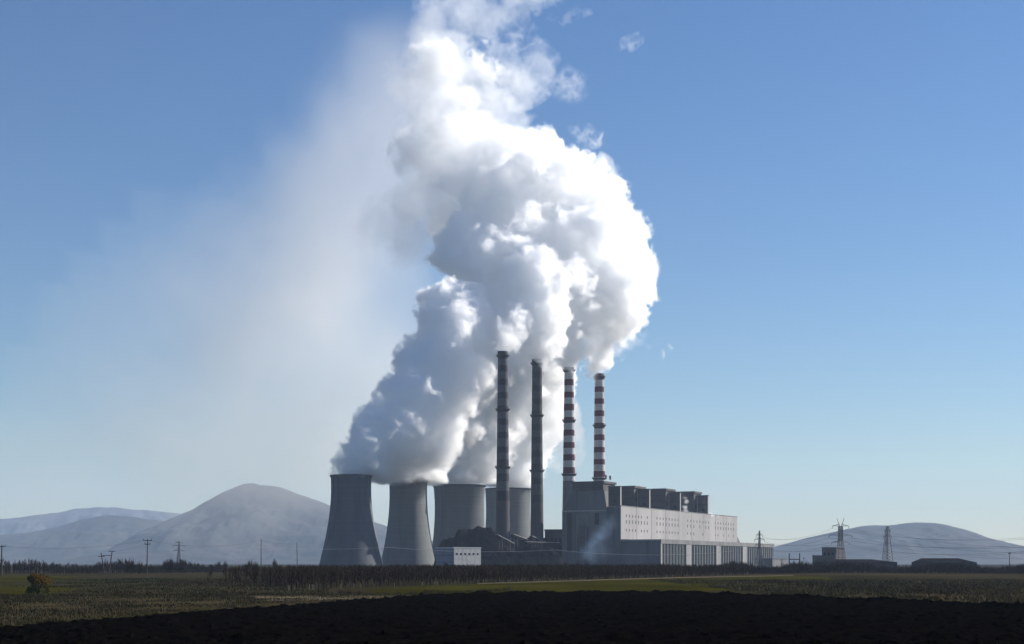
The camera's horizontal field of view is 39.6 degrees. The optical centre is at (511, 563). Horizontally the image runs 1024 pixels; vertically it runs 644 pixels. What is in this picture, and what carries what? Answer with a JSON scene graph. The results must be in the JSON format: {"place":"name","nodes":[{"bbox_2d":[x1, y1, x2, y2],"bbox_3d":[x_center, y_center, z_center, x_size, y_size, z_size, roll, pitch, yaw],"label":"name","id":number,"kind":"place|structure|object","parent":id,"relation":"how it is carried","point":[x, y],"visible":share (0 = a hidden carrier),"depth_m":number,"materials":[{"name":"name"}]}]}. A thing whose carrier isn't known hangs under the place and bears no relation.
{"place":"outdoors","nodes":[
{"label":"outdoors","id":0,"kind":"place"},
{"bbox_2d":[0,575,84,581],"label":"green field","id":1,"kind":"structure","parent":0,"point":[3,578],"depth_m":489.85,"materials":[{"name":"green plant"}]},
{"bbox_2d":[0,545,5,575],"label":"utility pole","id":2,"kind":"object","parent":1,"relation":"on","point":[1,546],"visible":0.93,"depth_m":559.77,"materials":[{"name":"brown wood"}]},
{"bbox_2d":[0,586,85,594],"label":"green field","id":3,"kind":"structure","parent":0,"point":[10,590],"depth_m":267.46,"materials":[{"name":"green plant"}]},
{"bbox_2d":[0,515,163,563],"bbox_3d":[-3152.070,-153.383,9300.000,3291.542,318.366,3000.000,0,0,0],"label":"hills","id":4,"kind":"structure","parent":0,"point":[68,541],"depth_m":8611.23,"materials":[{"name":"grey stone"}]},
{"bbox_2d":[0,507,179,534],"bbox_3d":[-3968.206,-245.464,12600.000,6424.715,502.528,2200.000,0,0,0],"label":"mountains","id":5,"kind":"structure","parent":0,"point":[27,524],"depth_m":12469.35,"materials":[{"name":"grey stone"}]},
{"bbox_2d":[15,577,327,594],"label":"rough grass","id":6,"kind":"structure","parent":0,"point":[156,580],"depth_m":298.07,"materials":[{"name":"green plant"}]},
{"bbox_2d":[0,592,417,626],"bbox_3d":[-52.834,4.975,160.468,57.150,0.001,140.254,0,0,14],"label":"dry grass field","id":7,"kind":"structure","parent":0,"point":[41,605],"depth_m":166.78,"materials":[{"name":"plant"}]},
{"bbox_2d":[42,483,432,563],"bbox_3d":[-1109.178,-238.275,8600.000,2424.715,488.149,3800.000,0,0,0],"label":"mountain","id":8,"kind":"structure","parent":0,"point":[242,514],"depth_m":7589.44,"materials":[{"name":"grey stone"}]},
{"bbox_2d":[256,595,408,600],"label":"farm track","id":9,"kind":"structure","parent":0,"point":[321,598],"depth_m":204.50,"materials":[{"name":"brown soil"}]},
{"bbox_2d":[318,474,382,566],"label":"cooling tower","id":10,"kind":"structure","parent":0,"point":[351,531],"depth_m":1281.94,"materials":[{"name":"concrete"}]},
{"bbox_2d":[382,479,434,566],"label":"cooling tower","id":11,"kind":"structure","parent":0,"point":[408,529],"depth_m":1372.19,"materials":[{"name":"concrete"}]},
{"bbox_2d":[432,484,485,556],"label":"cooling tower","id":12,"kind":"structure","parent":0,"point":[459,506],"depth_m":1457.42,"materials":[{"name":"concrete"}]},
{"bbox_2d":[390,547,544,551],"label":"power line","id":13,"kind":"object","parent":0,"point":[467,551],"visible":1,"depth_m":639.99,"materials":[{"name":"metal"}]},
{"bbox_2d":[485,487,530,540],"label":"cooling tower","id":14,"kind":"structure","parent":0,"point":[519,506],"depth_m":1599.92,"materials":[{"name":"concrete"}]},
{"bbox_2d":[0,589,1023,643],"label":"ploughed field","id":15,"kind":"structure","parent":0,"point":[655,616],"depth_m":111.71,"materials":[{"name":"black soil"}]},
{"bbox_2d":[0,564,1023,599],"bbox_3d":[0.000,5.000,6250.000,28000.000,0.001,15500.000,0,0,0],"label":"ground","id":16,"kind":"structure","parent":0,"point":[831,574],"depth_m":460.87,"materials":[{"name":"green plant"}]},
{"bbox_2d":[25,572,52,593],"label":"autumn bush","id":17,"kind":"object","parent":16,"relation":"on","point":[34,577],"visible":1,"depth_m":225.33,"materials":[{"name":"orange plant"}]},
{"bbox_2d":[98,551,114,574],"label":"splayed pole frame","id":18,"kind":"object","parent":16,"relation":"on","point":[101,556],"visible":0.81,"depth_m":619.85,"materials":[{"name":"brown wood"}]},
{"bbox_2d":[0,557,225,573],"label":"thicket","id":19,"kind":"object","parent":16,"relation":"on","point":[96,568],"visible":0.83,"depth_m":673.78,"materials":[{"name":"green plant"}]},
{"bbox_2d":[122,558,137,573],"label":"bare bush","id":20,"kind":"object","parent":16,"relation":"on","point":[130,567],"visible":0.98,"depth_m":639.46,"materials":[{"name":"brown plant"}]},
{"bbox_2d":[136,561,144,573],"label":"bare bush","id":21,"kind":"object","parent":16,"relation":"on","point":[140,569],"visible":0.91,"depth_m":649.47,"materials":[{"name":"brown plant"}]},
{"bbox_2d":[143,539,151,574],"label":"utility pole","id":22,"kind":"object","parent":16,"relation":"on","point":[147,540],"visible":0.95,"depth_m":599.84,"materials":[{"name":"brown wood"}]},
{"bbox_2d":[163,558,176,573],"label":"bare bush","id":23,"kind":"object","parent":16,"relation":"on","point":[169,568],"visible":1,"depth_m":659.34,"materials":[{"name":"brown plant"}]},
{"bbox_2d":[173,541,184,563],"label":"lattice pylon","id":24,"kind":"object","parent":16,"relation":"on","point":[179,549],"visible":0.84,"depth_m":2298.45,"materials":[{"name":"metal"}]},
{"bbox_2d":[175,561,187,572],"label":"bare bush","id":25,"kind":"object","parent":16,"relation":"on","point":[181,568],"visible":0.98,"depth_m":669.19,"materials":[{"name":"brown plant"}]},
{"bbox_2d":[244,559,253,570],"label":"bare bush","id":26,"kind":"object","parent":16,"relation":"on","point":[248,564],"visible":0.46,"depth_m":779.72,"materials":[{"name":"brown plant"}]},
{"bbox_2d":[215,564,331,571],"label":"hedgerow","id":27,"kind":"object","parent":16,"relation":"on","point":[258,566],"visible":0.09,"depth_m":784.66,"materials":[{"name":"brown plant"}]},
{"bbox_2d":[99,586,511,595],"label":"field margin","id":28,"kind":"object","parent":16,"relation":"on","point":[340,592],"visible":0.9,"depth_m":222.30,"materials":[{"name":"green plant"}]},
{"bbox_2d":[326,569,330,587],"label":"bare sapling","id":29,"kind":"object","parent":16,"relation":"on","point":[328,581],"visible":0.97,"depth_m":277.75,"materials":[{"name":"brown plant"}]},
{"bbox_2d":[396,567,400,586],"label":"bare sapling","id":30,"kind":"object","parent":16,"relation":"on","point":[398,572],"visible":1,"depth_m":301.55,"materials":[{"name":"brown plant"}]},
{"bbox_2d":[435,547,480,566],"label":"pale shed","id":31,"kind":"structure","parent":16,"relation":"on","point":[451,555],"depth_m":1128.49,"materials":[{"name":"white metal"}]},
{"bbox_2d":[433,526,513,565],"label":"coal heap","id":32,"kind":"object","parent":16,"relation":"on","point":[485,540],"visible":0.39,"depth_m":1277.37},
{"bbox_2d":[207,563,750,589],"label":"sapling plantation","id":33,"kind":"object","parent":16,"relation":"on","point":[269,572],"visible":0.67,"depth_m":365.97,"materials":[{"name":"green plant"}]},
{"bbox_2d":[495,351,510,540],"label":"striped chimney","id":34,"kind":"object","parent":16,"relation":"on","point":[502,467],"visible":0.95,"depth_m":1339.20,"materials":[{"name":"concrete"}]},
{"bbox_2d":[495,535,513,550],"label":"coal conveyor","id":35,"kind":"object","parent":16,"relation":"on","point":[503,539],"visible":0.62,"depth_m":1239.27,"materials":[{"name":"metal"}]},
{"bbox_2d":[511,534,529,550],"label":"coal conveyor","id":36,"kind":"object","parent":16,"relation":"on","point":[514,536],"visible":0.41,"depth_m":1312.56,"materials":[{"name":"metal"}]},
{"bbox_2d":[481,547,563,565],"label":"coal heap","id":37,"kind":"object","parent":16,"relation":"on","point":[536,555],"visible":0.73,"depth_m":1224.26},
{"bbox_2d":[529,536,541,549],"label":"coal conveyor","id":38,"kind":"object","parent":16,"relation":"on","point":[534,538],"visible":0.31,"depth_m":1326.77,"materials":[{"name":"metal"}]},
{"bbox_2d":[511,537,561,557],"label":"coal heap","id":39,"kind":"object","parent":16,"relation":"on","point":[556,548],"visible":0.17,"depth_m":1409.22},
{"bbox_2d":[529,359,544,548],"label":"striped chimney","id":40,"kind":"object","parent":16,"relation":"on","point":[536,470],"visible":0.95,"depth_m":1390.25,"materials":[{"name":"grey concrete"}]},
{"bbox_2d":[525,542,559,546],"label":"coal conveyor","id":41,"kind":"object","parent":16,"relation":"on","point":[545,543],"visible":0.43,"depth_m":1326.56,"materials":[{"name":"metal"}]},
{"bbox_2d":[544,529,561,544],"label":"transfer building","id":42,"kind":"structure","parent":16,"relation":"on","point":[554,535],"depth_m":1432.00,"materials":[{"name":"grey concrete"}]},
{"bbox_2d":[561,367,576,510],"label":"striped chimney","id":43,"kind":"object","parent":16,"relation":"on","point":[568,474],"visible":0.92,"depth_m":1451.19,"materials":[{"name":"red paint"}]},
{"bbox_2d":[592,373,605,480],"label":"striped chimney","id":44,"kind":"object","parent":16,"relation":"on","point":[599,450],"visible":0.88,"depth_m":1497.23,"materials":[{"name":"red paint"}]},
{"bbox_2d":[548,561,730,572],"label":"hedgerow","id":45,"kind":"object","parent":16,"relation":"on","point":[643,564],"visible":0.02,"depth_m":760.17,"materials":[{"name":"brown plant"}]},
{"bbox_2d":[562,475,786,566],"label":"power station","id":46,"kind":"object","parent":16,"relation":"on","point":[611,522],"visible":0.94,"depth_m":1395.76,"materials":[{"name":"grey concrete"}]},
{"bbox_2d":[754,531,764,566],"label":"lattice pylon","id":47,"kind":"object","parent":16,"relation":"on","point":[758,556],"visible":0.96,"depth_m":1329.20,"materials":[{"name":"metal"}]},
{"bbox_2d":[812,547,846,561],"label":"switch house","id":48,"kind":"structure","parent":16,"relation":"on","point":[830,553],"depth_m":1303.53,"materials":[{"name":"grey concrete"}]},
{"bbox_2d":[831,519,848,558],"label":"lattice pylon","id":49,"kind":"object","parent":16,"relation":"on","point":[839,533],"visible":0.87,"depth_m":1229.09,"materials":[{"name":"metal"}]},
{"bbox_2d":[832,528,1013,539],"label":"power line","id":50,"kind":"object","parent":49,"relation":"attached to","point":[917,538],"visible":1,"depth_m":1137.46,"materials":[{"name":"metal"}]},
{"bbox_2d":[833,538,1019,547],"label":"power line","id":51,"kind":"object","parent":49,"relation":"attached to","point":[931,547],"visible":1,"depth_m":1121.55,"materials":[{"name":"metal"}]},
{"bbox_2d":[855,538,1013,548],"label":"power line","id":52,"kind":"object","parent":49,"relation":"attached to","point":[950,548],"visible":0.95,"depth_m":1114.78,"materials":[{"name":"metal"}]},
{"bbox_2d":[853,529,1023,540],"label":"power line","id":53,"kind":"object","parent":49,"relation":"attached to","point":[933,539],"visible":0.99,"depth_m":1122.71,"materials":[{"name":"metal"}]},
{"bbox_2d":[812,559,896,568],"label":"long shed","id":54,"kind":"structure","parent":16,"relation":"on","point":[886,564],"depth_m":1073.14,"materials":[{"name":"grey metal"}]},
{"bbox_2d":[712,559,1023,573],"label":"hedgerow","id":55,"kind":"object","parent":16,"relation":"on","point":[800,567],"visible":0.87,"depth_m":686.87,"materials":[{"name":"green plant"}]},
{"bbox_2d":[882,526,892,561],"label":"lattice pylon","id":56,"kind":"object","parent":16,"relation":"on","point":[887,533],"visible":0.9,"depth_m":1378.85,"materials":[{"name":"metal"}]},
{"bbox_2d":[911,558,977,568],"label":"long shed","id":57,"kind":"structure","parent":16,"relation":"on","point":[922,561],"depth_m":1042.28,"materials":[{"name":"grey metal"}]},
{"bbox_2d":[0,0,1023,546],"label":"sky","id":58,"kind":"structure","parent":0,"point":[292,245],"materials":[{"name":"blue"}]},
{"bbox_2d":[367,576,835,595],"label":"green field","id":59,"kind":"structure","parent":0,"point":[649,585],"depth_m":301.71,"materials":[{"name":"green plant"}]},
{"bbox_2d":[478,575,793,583],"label":"farm track","id":60,"kind":"structure","parent":0,"point":[634,578],"depth_m":456.26,"materials":[{"name":"brown soil"}]},
{"bbox_2d":[560,550,730,554],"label":"power line","id":61,"kind":"object","parent":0,"point":[625,554],"visible":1,"depth_m":639.99,"materials":[{"name":"metal"}]},
{"bbox_2d":[648,578,1023,602],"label":"dry grass field","id":62,"kind":"structure","parent":0,"point":[932,594],"depth_m":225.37,"materials":[{"name":"plant"}]},
{"bbox_2d":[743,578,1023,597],"bbox_3d":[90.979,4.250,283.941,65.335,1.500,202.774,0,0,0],"label":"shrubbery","id":63,"kind":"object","parent":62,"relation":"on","point":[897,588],"visible":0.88,"depth_m":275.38,"materials":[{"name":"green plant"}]},
{"bbox_2d":[773,522,1023,563],"bbox_3d":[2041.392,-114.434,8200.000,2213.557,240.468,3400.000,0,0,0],"label":"mountain","id":64,"kind":"structure","parent":0,"point":[948,535],"depth_m":7406.89,"materials":[{"name":"grey stone"}]}
]}

